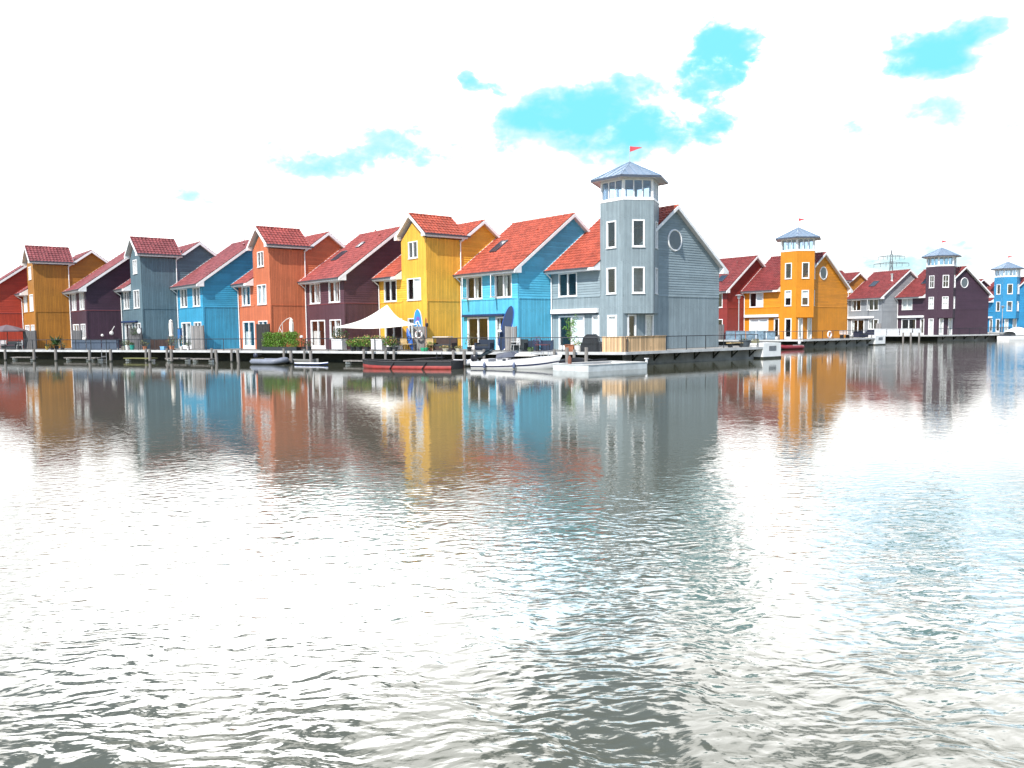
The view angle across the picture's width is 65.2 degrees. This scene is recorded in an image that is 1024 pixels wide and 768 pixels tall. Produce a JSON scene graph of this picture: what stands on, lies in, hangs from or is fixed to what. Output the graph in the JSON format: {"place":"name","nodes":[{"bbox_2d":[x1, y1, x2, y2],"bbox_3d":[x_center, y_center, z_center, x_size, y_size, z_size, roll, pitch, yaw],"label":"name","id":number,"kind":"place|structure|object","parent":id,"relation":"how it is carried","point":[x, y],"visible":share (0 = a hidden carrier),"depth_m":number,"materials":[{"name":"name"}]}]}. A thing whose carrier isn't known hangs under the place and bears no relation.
{"place":"outdoors","nodes":[
{"label":"outdoors","id":0,"kind":"place"},
{"bbox_2d":[0,349,755,362],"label":"quay wall","id":1,"kind":"structure","parent":0,"point":[664,357],"depth_m":59.75,"materials":[{"name":"wood"}]},
{"bbox_2d":[0,345,762,354],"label":"quay deck","id":2,"kind":"structure","parent":1,"relation":"on","point":[560,352],"depth_m":56.64,"materials":[{"name":"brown wood"}]},
{"bbox_2d":[0,341,22,348],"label":"garden sofa","id":3,"kind":"object","parent":2,"relation":"on","point":[11,344],"visible":0.93,"depth_m":75.22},
{"bbox_2d":[0,325,27,340],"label":"open parasol","id":4,"kind":"object","parent":2,"relation":"on","point":[7,328],"visible":0.98,"depth_m":76.49,"materials":[{"name":"fabric"}]},
{"bbox_2d":[0,265,27,347],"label":"waterfront house","id":5,"kind":"structure","parent":2,"relation":"on","point":[14,281],"depth_m":81.86,"materials":[{"name":"red paint"}]},
{"bbox_2d":[23,330,36,348],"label":"privacy screen","id":6,"kind":"object","parent":2,"relation":"on","point":[29,337],"visible":0.98,"depth_m":77.02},
{"bbox_2d":[49,336,62,349],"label":"potted palm","id":7,"kind":"object","parent":2,"relation":"on","point":[55,341],"visible":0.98,"depth_m":72.78,"materials":[{"name":"green plant"}]},
{"bbox_2d":[14,245,107,348],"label":"waterfront house","id":8,"kind":"structure","parent":2,"relation":"on","point":[53,272],"depth_m":78.53,"materials":[{"name":"orange paint"}]},
{"bbox_2d":[72,330,81,338],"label":"privacy screen","id":9,"kind":"object","parent":2,"relation":"on","point":[76,334],"visible":0.34,"depth_m":74.27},
{"bbox_2d":[72,340,118,349],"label":"canvas windbreak","id":10,"kind":"object","parent":2,"relation":"on","point":[94,345],"visible":0.97,"depth_m":69.84,"materials":[{"name":"fabric"}]},
{"bbox_2d":[61,251,130,348],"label":"waterfront house","id":11,"kind":"structure","parent":2,"relation":"on","point":[95,300],"depth_m":75.43,"materials":[{"name":"paint"}]},
{"bbox_2d":[4,339,260,350],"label":"railing","id":12,"kind":"object","parent":2,"relation":"on","point":[125,339],"visible":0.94,"depth_m":68.06,"materials":[{"name":"metal"}]},
{"bbox_2d":[128,328,142,348],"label":"privacy screen","id":13,"kind":"object","parent":2,"relation":"on","point":[135,336],"visible":0.62,"depth_m":70.98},
{"bbox_2d":[150,340,168,349],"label":"bamboo fence","id":14,"kind":"object","parent":2,"relation":"on","point":[158,343],"visible":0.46,"depth_m":67.99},
{"bbox_2d":[113,236,216,348],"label":"waterfront house","id":15,"kind":"structure","parent":2,"relation":"on","point":[159,267],"depth_m":72.23,"materials":[{"name":"grey paint"}]},
{"bbox_2d":[133,290,139,308],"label":"window","id":16,"kind":"structure","parent":15,"relation":"in","point":[137,294],"depth_m":72.19,"materials":[{"name":"white paint"}]},
{"bbox_2d":[191,325,204,348],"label":"board fence","id":17,"kind":"object","parent":2,"relation":"on","point":[197,336],"visible":1,"depth_m":67.59,"materials":[{"name":"wood"}]},
{"bbox_2d":[169,239,252,348],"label":"waterfront house","id":18,"kind":"structure","parent":2,"relation":"on","point":[207,296],"depth_m":69.26,"materials":[{"name":"blue paint"}]},
{"bbox_2d":[180,289,187,307],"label":"window","id":19,"kind":"structure","parent":18,"relation":"in","point":[184,306],"depth_m":71.52,"materials":[{"name":"white paint"}]},
{"bbox_2d":[181,322,191,348],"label":"door","id":20,"kind":"structure","parent":18,"relation":"in","point":[188,331],"depth_m":71.50,"materials":[{"name":"white paint"}]},
{"bbox_2d":[192,287,202,306],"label":"window","id":21,"kind":"structure","parent":18,"relation":"in","point":[197,291],"depth_m":69.00,"materials":[{"name":"white paint"}]},
{"bbox_2d":[256,324,270,349],"bbox_3d":[-20.039,-3.816,64.496,1.412,2.090,0.112,1,4,27],"label":"board fence","id":22,"kind":"object","parent":2,"relation":"on","point":[261,328],"visible":0.61,"depth_m":64.55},
{"bbox_2d":[261,331,300,350],"bbox_3d":[-17.639,-3.310,60.947,3.698,1.522,0.789,1,4,27],"label":"hedge","id":23,"kind":"object","parent":2,"relation":"on","point":[273,339],"visible":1,"depth_m":60.72,"materials":[{"name":"green plant"}]},
{"bbox_2d":[278,318,293,332],"bbox_3d":[-17.431,-3.841,61.514,1.865,2.498,0.560,1,4,27],"label":"closed parasol","id":24,"kind":"object","parent":2,"relation":"on","point":[291,326],"visible":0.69,"depth_m":61.10,"materials":[{"name":"fabric"}]},
{"bbox_2d":[230,225,344,348],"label":"waterfront house","id":25,"kind":"structure","parent":2,"relation":"on","point":[271,290],"depth_m":66.03,"materials":[{"name":"orange paint"}]},
{"bbox_2d":[241,286,250,305],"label":"window","id":26,"kind":"structure","parent":25,"relation":"in","point":[245,288],"depth_m":68.98,"materials":[{"name":"white paint"}]},
{"bbox_2d":[243,321,255,348],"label":"door","id":27,"kind":"structure","parent":25,"relation":"in","point":[248,345],"depth_m":68.65,"materials":[{"name":"white paint"}]},
{"bbox_2d":[257,251,263,267],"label":"window","id":28,"kind":"structure","parent":25,"relation":"in","point":[260,252],"depth_m":65.63,"materials":[{"name":"white paint"}]},
{"bbox_2d":[257,284,266,304],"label":"window","id":29,"kind":"structure","parent":25,"relation":"in","point":[261,289],"depth_m":65.84,"materials":[{"name":"white paint"}]},
{"bbox_2d":[331,335,346,348],"bbox_3d":[-12.592,-3.022,58.343,0.971,1.087,0.670,1,4,27],"label":"slatted planter","id":30,"kind":"object","parent":2,"relation":"on","point":[339,344],"visible":0.91,"depth_m":58.09,"materials":[{"name":"white paint"}]},
{"bbox_2d":[297,226,416,348],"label":"waterfront house","id":31,"kind":"structure","parent":2,"relation":"on","point":[341,288],"depth_m":63.33,"materials":[{"name":"paint"}]},
{"bbox_2d":[309,283,320,304],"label":"window","id":32,"kind":"structure","parent":31,"relation":"in","point":[317,290],"depth_m":65.22,"materials":[{"name":"white paint"}]},
{"bbox_2d":[310,320,325,348],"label":"door","id":33,"kind":"structure","parent":31,"relation":"in","point":[317,342],"depth_m":65.41,"materials":[{"name":"white paint"}]},
{"bbox_2d":[328,281,339,302],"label":"window","id":34,"kind":"structure","parent":31,"relation":"in","point":[335,285],"depth_m":62.61,"materials":[{"name":"white paint"}]},
{"bbox_2d":[329,319,340,337],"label":"window","id":35,"kind":"structure","parent":31,"relation":"in","point":[336,320],"depth_m":62.84,"materials":[{"name":"white paint"}]},
{"bbox_2d":[360,334,371,350],"bbox_3d":[-10.351,-2.940,57.031,1.023,1.179,1.066,2,5,29],"label":"flower pot","id":36,"kind":"object","parent":2,"relation":"on","point":[367,348],"visible":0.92,"depth_m":56.87,"materials":[{"name":"green plant"}]},
{"bbox_2d":[333,305,417,350],"bbox_3d":[-9.192,-4.215,59.194,7.571,3.400,3.269,2,4,28],"label":"shade sail","id":37,"kind":"object","parent":2,"relation":"on","point":[385,317],"visible":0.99,"depth_m":59.09,"materials":[{"name":"fabric"}]},
{"bbox_2d":[371,335,386,349],"bbox_3d":[-9.408,-2.936,56.616,0.980,1.088,0.673,2,5,29],"label":"slatted planter","id":38,"kind":"object","parent":2,"relation":"on","point":[379,345],"visible":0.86,"depth_m":56.38,"materials":[{"name":"white paint"}]},
{"bbox_2d":[305,338,472,351],"bbox_3d":[-9.005,-2.731,56.009,14.456,0.976,0.290,2,4,28],"label":"railing","id":39,"kind":"object","parent":2,"relation":"on","point":[328,349],"visible":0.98,"depth_m":57.04,"materials":[{"name":"metal"}]},
{"bbox_2d":[383,336,396,350],"bbox_3d":[-8.558,-2.856,56.044,1.066,1.111,1.083,2,5,29],"label":"potted plant","id":40,"kind":"object","parent":2,"relation":"on","point":[389,348],"visible":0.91,"depth_m":55.88,"materials":[{"name":"green plant"}]},
{"bbox_2d":[406,328,412,350],"bbox_3d":[-7.193,-3.153,56.335,0.652,1.636,0.289,2,5,29],"label":"kayak","id":41,"kind":"object","parent":2,"relation":"on","point":[410,341],"visible":0.95,"depth_m":56.24,"materials":[{"name":"blue plastic"}]},
{"bbox_2d":[414,309,422,330],"bbox_3d":[-6.716,-3.886,57.422,0.797,2.982,0.188,2,5,29],"label":"paddleboard","id":42,"kind":"object","parent":2,"relation":"on","point":[418,320],"visible":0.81,"depth_m":57.27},
{"bbox_2d":[413,326,426,350],"bbox_3d":[-6.536,-3.254,56.948,1.141,1.740,0.112,2,5,29],"label":"board fence","id":43,"kind":"object","parent":2,"relation":"on","point":[421,343],"visible":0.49,"depth_m":56.90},
{"bbox_2d":[371,212,500,349],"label":"waterfront house","id":44,"kind":"structure","parent":2,"relation":"on","point":[412,278],"depth_m":59.66,"materials":[{"name":"yellow paint"}]},
{"bbox_2d":[384,280,396,301],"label":"window","id":45,"kind":"structure","parent":44,"relation":"in","point":[391,300],"depth_m":62.00,"materials":[{"name":"white paint"}]},
{"bbox_2d":[385,326,402,348],"bbox_3d":[-9.144,-3.864,61.967,0.165,2.365,2.610,-4,5,-40],"label":"door","id":46,"kind":"structure","parent":44,"relation":"in","point":[400,347],"depth_m":61.88,"materials":[{"name":"white paint"}]},
{"bbox_2d":[408,241,417,259],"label":"window","id":47,"kind":"structure","parent":44,"relation":"in","point":[412,242],"depth_m":59.26,"materials":[{"name":"white paint"}]},
{"bbox_2d":[407,277,420,300],"bbox_3d":[-7.253,-7.025,59.435,0.176,1.665,1.900,-4,5,-40],"label":"window","id":48,"kind":"structure","parent":44,"relation":"in","point":[416,281],"depth_m":59.36,"materials":[{"name":"white paint"}]},
{"bbox_2d":[431,338,457,349],"bbox_3d":[-4.671,-2.763,55.224,1.700,0.840,0.780,2,5,29],"label":"garden sofa","id":49,"kind":"object","parent":2,"relation":"on","point":[445,342],"visible":0.84,"depth_m":55.13,"materials":[{"name":"wicker"}]},
{"bbox_2d":[474,339,494,349],"bbox_3d":[-1.834,-2.617,53.574,1.150,0.720,0.780,1,4,22],"label":"garden sofa","id":50,"kind":"object","parent":2,"relation":"on","point":[481,344],"visible":0.84,"depth_m":53.37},
{"bbox_2d":[499,306,513,349],"bbox_3d":[-0.378,-3.736,53.646,1.077,3.001,0.259,0,4,13],"label":"paddleboard","id":51,"kind":"object","parent":2,"relation":"on","point":[508,318],"visible":0.66,"depth_m":53.58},
{"bbox_2d":[505,326,516,350],"bbox_3d":[-0.070,-3.003,52.961,0.855,1.660,0.112,1,4,22],"label":"board fence","id":52,"kind":"object","parent":2,"relation":"on","point":[510,331],"visible":0.54,"depth_m":52.90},
{"bbox_2d":[511,339,527,350],"bbox_3d":[0.511,-2.574,52.606,0.900,0.720,0.780,1,4,22],"label":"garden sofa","id":53,"kind":"object","parent":2,"relation":"on","point":[523,344],"visible":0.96,"depth_m":52.35,"materials":[{"name":"grey metal"}]},
{"bbox_2d":[453,212,589,349],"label":"waterfront house","id":54,"kind":"structure","parent":2,"relation":"on","point":[499,276],"depth_m":57.23,"materials":[{"name":"blue paint"}]},
{"bbox_2d":[467,276,482,299],"bbox_3d":[-2.670,-7.030,58.834,0.310,1.665,1.910,-4,5,-40],"label":"window","id":55,"kind":"structure","parent":54,"relation":"in","point":[476,283],"depth_m":58.82,"materials":[{"name":"white paint"}]},
{"bbox_2d":[467,317,488,348],"bbox_3d":[-2.469,-3.708,58.747,0.165,2.365,2.610,-4,5,-40],"label":"door","id":56,"kind":"structure","parent":54,"relation":"in","point":[468,321],"depth_m":58.93,"materials":[{"name":"white paint"}]},
{"bbox_2d":[495,274,511,298],"bbox_3d":[-0.526,-6.873,56.256,0.310,1.665,1.900,-4,5,-40],"label":"window","id":57,"kind":"structure","parent":54,"relation":"in","point":[505,280],"depth_m":56.22,"materials":[{"name":"white paint"}]},
{"bbox_2d":[496,317,512,349],"bbox_3d":[-0.475,-3.570,56.461,0.308,2.365,1.920,-4,5,-40],"label":"door","id":58,"kind":"structure","parent":54,"relation":"in","point":[498,323],"depth_m":57.05,"materials":[{"name":"white paint"}]},
{"bbox_2d":[524,340,553,350],"bbox_3d":[1.709,-2.571,53.124,2.204,0.740,0.112,1,4,22],"label":"panel","id":59,"kind":"object","parent":2,"relation":"on","point":[551,342],"visible":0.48,"depth_m":52.94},
{"bbox_2d":[483,337,627,351],"bbox_3d":[2.194,-2.479,50.734,10.595,0.976,0.131,1,4,22],"label":"railing","id":60,"kind":"object","parent":2,"relation":"on","point":[562,346],"visible":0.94,"depth_m":51.12,"materials":[{"name":"metal"}]},
{"bbox_2d":[562,315,577,351],"bbox_3d":[3.711,-3.244,50.887,1.054,2.351,0.948,1,4,22],"label":"potted tree","id":61,"kind":"object","parent":2,"relation":"on","point":[571,346],"visible":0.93,"depth_m":50.78,"materials":[{"name":"green plant"}]},
{"bbox_2d":[581,334,601,351],"bbox_3d":[5.016,-2.594,50.353,1.301,1.102,0.740,1,4,22],"label":"covered barbecue","id":62,"kind":"object","parent":2,"relation":"on","point":[585,343],"visible":0.84,"depth_m":50.06,"materials":[{"name":"fabric"}]},
{"bbox_2d":[602,337,625,351],"bbox_3d":[6.230,-2.430,48.986,1.488,0.940,0.150,1,4,22],"label":"slatted fence","id":63,"kind":"object","parent":2,"relation":"on","point":[613,344],"visible":1,"depth_m":48.95,"materials":[{"name":"wood"}]},
{"bbox_2d":[543,146,728,348],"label":"lighthouse house","id":64,"kind":"structure","parent":2,"relation":"on","point":[634,265],"depth_m":54.25,"materials":[{"name":"grey paint"}]},
{"bbox_2d":[558,272,576,297],"bbox_3d":[3.885,-6.875,55.642,0.165,1.665,1.910,-4,5,-40],"label":"window","id":65,"kind":"structure","parent":64,"relation":"in","point":[567,295],"depth_m":55.63,"materials":[{"name":"white paint"}]},
{"bbox_2d":[558,315,584,348],"bbox_3d":[4.147,-3.557,55.606,0.176,2.365,2.610,-4,5,-40],"label":"door","id":66,"kind":"structure","parent":64,"relation":"in","point":[580,327],"depth_m":55.25,"materials":[{"name":"white paint"}]},
{"bbox_2d":[592,315,599,336],"bbox_3d":[5.651,-3.437,53.795,0.174,2.345,0.720,-4,5,-40],"label":"door","id":67,"kind":"structure","parent":64,"relation":"in","point":[595,318],"depth_m":53.84,"materials":[{"name":"white paint"}]},
{"bbox_2d":[606,267,615,294],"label":"window","id":68,"kind":"structure","parent":64,"relation":"in","point":[607,269],"depth_m":52.70,"materials":[{"name":"white paint"}]},
{"bbox_2d":[606,220,616,248],"bbox_3d":[6.497,-9.734,52.254,0.165,1.785,0.900,-4,5,-40],"label":"window","id":69,"kind":"structure","parent":64,"relation":"in","point":[607,223],"depth_m":52.48,"materials":[{"name":"white paint"}]},
{"bbox_2d":[607,315,616,336],"bbox_3d":[6.603,-3.367,52.651,0.174,2.345,0.900,-4,5,-40],"label":"door","id":70,"kind":"structure","parent":64,"relation":"in","point":[611,319],"depth_m":52.75,"materials":[{"name":"white paint"}]},
{"bbox_2d":[628,314,636,335],"bbox_3d":[7.804,-3.373,52.491,0.880,2.355,0.300,-4,5,-40],"label":"door","id":71,"kind":"structure","parent":64,"relation":"in","point":[635,316],"depth_m":52.58,"materials":[{"name":"white paint"}]},
{"bbox_2d":[632,267,644,293],"bbox_3d":[8.182,-6.716,51.851,0.900,1.745,0.165,-1,4,-10],"label":"window","id":72,"kind":"structure","parent":64,"relation":"in","point":[633,292],"depth_m":51.82,"materials":[{"name":"white paint"}]},
{"bbox_2d":[632,219,644,247],"bbox_3d":[8.152,-9.709,51.644,0.900,1.785,0.165,-1,4,-10],"label":"window","id":73,"kind":"structure","parent":64,"relation":"in","point":[643,246],"depth_m":51.60,"materials":[{"name":"white paint"}]},
{"bbox_2d":[645,315,653,335],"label":"side window","id":74,"kind":"structure","parent":64,"relation":"in","point":[649,319],"depth_m":53.70,"materials":[{"name":"glass"}]},
{"bbox_2d":[668,229,681,251],"bbox_3d":[11.144,-9.826,54.750,1.518,1.518,0.124,-4,5,-40],"label":"round window","id":75,"kind":"structure","parent":64,"relation":"in","point":[674,237],"depth_m":54.74,"materials":[{"name":"glass"}]},
{"bbox_2d":[626,335,665,351],"bbox_3d":[8.417,-2.535,50.028,3.632,0.960,0.150,-4,5,-40],"label":"slatted fence","id":76,"kind":"object","parent":2,"relation":"on","point":[647,343],"visible":1,"depth_m":49.96,"materials":[{"name":"wood"}]},
{"bbox_2d":[642,334,757,349],"bbox_3d":[12.255,-2.756,53.280,14.441,0.976,0.141,-4,5,-40],"label":"railing","id":77,"kind":"object","parent":2,"relation":"on","point":[711,340],"visible":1,"depth_m":53.99,"materials":[{"name":"metal"}]},
{"bbox_2d":[0,340,1023,767],"bbox_3d":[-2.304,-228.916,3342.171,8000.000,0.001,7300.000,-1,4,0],"label":"water","id":78,"kind":"structure","parent":0,"point":[804,558],"depth_m":8.09,"materials":[{"name":"grey liquid"}]},
{"bbox_2d":[250,353,288,364],"bbox_3d":[-17.324,-1.746,57.327,3.190,0.936,1.646,1,4,27],"label":"inflatable dinghy","id":79,"kind":"object","parent":78,"relation":"on","point":[267,361],"visible":1,"depth_m":56.61,"materials":[{"name":"grey rubber"}]},
{"bbox_2d":[362,359,463,369],"bbox_3d":[-6.321,-1.119,49.130,6.643,0.835,2.119,1,4,22],"label":"barge","id":80,"kind":"object","parent":78,"relation":"on","point":[413,364],"visible":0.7,"depth_m":48.19,"materials":[{"name":"red metal"}]},
{"bbox_2d":[390,357,445,360],"bbox_3d":[-5.931,-1.600,51.071,0.600,0.080,5.200,2,5,29],"label":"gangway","id":81,"kind":"object","parent":80,"relation":"on","point":[417,359],"visible":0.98,"depth_m":50.70,"materials":[{"name":"wood"}]},
{"bbox_2d":[470,350,561,368],"bbox_3d":[0.164,-1.319,47.978,5.910,1.444,2.189,1,4,22],"label":"speedboat","id":82,"kind":"object","parent":78,"relation":"on","point":[531,362],"visible":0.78,"depth_m":47.23,"materials":[{"name":"plastic"}]},
{"bbox_2d":[559,358,606,362],"bbox_3d":[4.191,-1.238,49.001,3.348,0.760,1.200,1,4,22],"label":"dark boat","id":83,"kind":"object","parent":78,"relation":"on","point":[577,360],"visible":0.16,"depth_m":48.55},
{"bbox_2d":[552,358,648,371],"bbox_3d":[5.078,-1.062,45.678,4.942,0.750,2.869,-4,5,-40],"label":"pontoon raft","id":84,"kind":"object","parent":78,"relation":"on","point":[594,366],"visible":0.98,"depth_m":44.65,"materials":[{"name":"white plastic"}]},
{"bbox_2d":[781,341,804,349],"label":"inflatable dinghy","id":85,"kind":"object","parent":78,"relation":"on","point":[790,347],"visible":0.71,"depth_m":80.35,"materials":[{"name":"red rubber"}]},
{"bbox_2d":[997,327,1023,339],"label":"cabin cruiser","id":86,"kind":"object","parent":78,"relation":"on","point":[1016,333],"visible":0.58,"depth_m":113.47,"materials":[{"name":"white plastic"}]},
{"bbox_2d":[0,0,1023,283],"label":"sky","id":87,"kind":"structure","parent":0,"point":[883,126],"materials":[{"name":"white"}]},
{"bbox_2d":[749,342,780,358],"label":"boat","id":88,"kind":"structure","parent":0,"point":[769,350],"depth_m":58.40,"materials":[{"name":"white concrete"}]},
{"bbox_2d":[718,339,870,346],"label":"quay wall","id":89,"kind":"structure","parent":0,"point":[835,343],"depth_m":90.56,"materials":[{"name":"concrete"}]},
{"bbox_2d":[718,337,874,340],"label":"quay deck","id":90,"kind":"structure","parent":89,"relation":"on","point":[853,338],"depth_m":87.98,"materials":[{"name":"grey wood"}]},
{"bbox_2d":[719,255,765,338],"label":"waterfront house","id":91,"kind":"structure","parent":90,"relation":"on","point":[743,270],"depth_m":92.91,"materials":[{"name":"red paint"}]},
{"bbox_2d":[726,331,774,339],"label":"glass fence","id":92,"kind":"object","parent":90,"relation":"on","point":[762,335],"visible":0.93,"depth_m":87.60,"materials":[{"name":"glass"}]},
{"bbox_2d":[741,218,852,338],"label":"lighthouse house","id":93,"kind":"structure","parent":90,"relation":"on","point":[804,291],"depth_m":90.53,"materials":[{"name":"orange paint"}]},
{"bbox_2d":[749,293,762,307],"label":"window","id":94,"kind":"structure","parent":93,"relation":"in","point":[759,296],"depth_m":91.90,"materials":[{"name":"white paint"}]},
{"bbox_2d":[749,319,767,338],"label":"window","id":95,"kind":"structure","parent":93,"relation":"in","point":[754,324],"depth_m":91.93,"materials":[{"name":"white paint"}]},
{"bbox_2d":[798,318,802,338],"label":"door","id":96,"kind":"structure","parent":93,"relation":"in","point":[800,320],"depth_m":88.81,"materials":[{"name":"white paint"}]},
{"bbox_2d":[807,318,811,338],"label":"side window","id":97,"kind":"structure","parent":93,"relation":"in","point":[809,320],"depth_m":89.88,"materials":[{"name":"white paint"}]},
{"bbox_2d":[820,266,826,279],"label":"round window","id":98,"kind":"structure","parent":93,"relation":"in","point":[823,271],"depth_m":90.79,"materials":[{"name":"white paint"}]},
{"bbox_2d":[865,335,885,344],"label":"boat","id":99,"kind":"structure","parent":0,"point":[879,340],"depth_m":94.10,"materials":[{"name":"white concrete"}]},
{"bbox_2d":[878,250,903,270],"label":"power pylon","id":100,"kind":"object","parent":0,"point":[892,256],"visible":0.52,"depth_m":629.14,"materials":[{"name":"metal"}]},
{"bbox_2d":[850,335,998,340],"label":"quay wall","id":101,"kind":"structure","parent":0,"point":[940,338],"depth_m":114.70,"materials":[{"name":"concrete"}]},
{"bbox_2d":[850,334,998,335],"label":"quay deck","id":102,"kind":"structure","parent":101,"relation":"on","point":[947,335],"depth_m":113.20,"materials":[{"name":"grey wood"}]},
{"bbox_2d":[839,270,867,333],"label":"waterfront house","id":103,"kind":"structure","parent":102,"relation":"on","point":[854,280],"depth_m":124.94,"materials":[{"name":"paint"}]},
{"bbox_2d":[847,269,917,334],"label":"waterfront house","id":104,"kind":"structure","parent":102,"relation":"on","point":[872,301],"depth_m":120.84,"materials":[{"name":"grey paint"}]},
{"bbox_2d":[874,328,920,334],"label":"frosted fence","id":105,"kind":"object","parent":102,"relation":"on","point":[895,331],"visible":0.94,"depth_m":114.37,"materials":[{"name":"glass"}]},
{"bbox_2d":[895,240,993,334],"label":"lighthouse house","id":106,"kind":"structure","parent":102,"relation":"on","point":[932,299],"depth_m":115.16,"materials":[{"name":"purple paint"}]},
{"bbox_2d":[902,299,911,309],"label":"window","id":107,"kind":"structure","parent":106,"relation":"in","point":[906,303],"depth_m":118.10,"materials":[{"name":"glass"}]},
{"bbox_2d":[928,319,933,334],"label":"door","id":108,"kind":"structure","parent":106,"relation":"in","point":[930,321],"depth_m":114.60,"materials":[{"name":"white paint"}]},
{"bbox_2d":[937,327,1009,334],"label":"railing","id":109,"kind":"object","parent":102,"relation":"on","point":[967,332],"visible":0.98,"depth_m":112.58,"materials":[{"name":"metal"}]},
{"bbox_2d":[986,256,1023,331],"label":"lighthouse house","id":110,"kind":"structure","parent":0,"point":[1006,291],"depth_m":141.38,"materials":[{"name":"paint"}]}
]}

